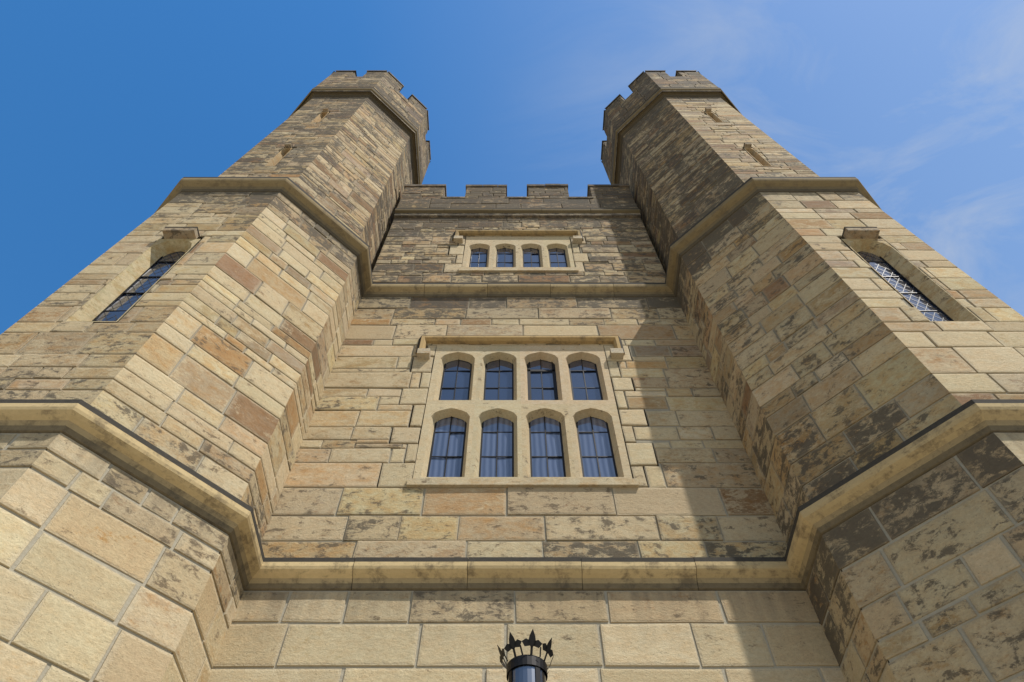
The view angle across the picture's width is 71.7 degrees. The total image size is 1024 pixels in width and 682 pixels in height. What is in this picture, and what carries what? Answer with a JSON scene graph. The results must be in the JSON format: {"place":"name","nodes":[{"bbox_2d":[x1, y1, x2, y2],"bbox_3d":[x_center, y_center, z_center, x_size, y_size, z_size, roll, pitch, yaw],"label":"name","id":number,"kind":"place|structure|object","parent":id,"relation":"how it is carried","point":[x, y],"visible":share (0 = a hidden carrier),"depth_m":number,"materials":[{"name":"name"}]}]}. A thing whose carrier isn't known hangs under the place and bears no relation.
{"place":"outdoors","nodes":[
{"label":"outdoors","id":0,"kind":"place"},
{"bbox_2d":[0,0,1023,334],"label":"sky","id":1,"kind":"structure","parent":0,"point":[106,106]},
{"label":"ground","id":2,"kind":"structure","parent":0,"visible":0},
{"bbox_2d":[0,70,1023,681],"bbox_3d":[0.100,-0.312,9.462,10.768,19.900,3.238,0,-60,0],"label":"stone wall","id":3,"kind":"structure","parent":2,"relation":"on","point":[786,350],"depth_m":6.28,"materials":[{"name":"stone"}]},
{"bbox_2d":[0,87,1023,590],"bbox_3d":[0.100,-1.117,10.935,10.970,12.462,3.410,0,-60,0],"label":"string courses and hoods","id":4,"kind":"object","parent":3,"relation":"attached to","point":[878,479],"visible":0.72,"depth_m":5.56,"materials":[{"name":"stone"}]},
{"bbox_2d":[376,240,658,590],"bbox_3d":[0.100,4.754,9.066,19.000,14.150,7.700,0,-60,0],"label":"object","id":5,"kind":"structure","parent":3,"relation":"attached to","point":[548,457],"depth_m":8.10,"materials":[{"name":"stone"}]},
{"bbox_2d":[92,248,953,476],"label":"window glazing","id":6,"kind":"structure","parent":3,"relation":"attached to","point":[597,458],"depth_m":7.47,"materials":[{"name":"blue glass"}]},
{"bbox_2d":[497,629,555,681],"bbox_3d":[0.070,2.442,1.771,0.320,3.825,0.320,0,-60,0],"label":"lantern","id":7,"kind":"object","parent":2,"relation":"on","point":[531,667],"visible":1,"depth_m":3.28,"materials":[{"name":"black metal"}]}
]}

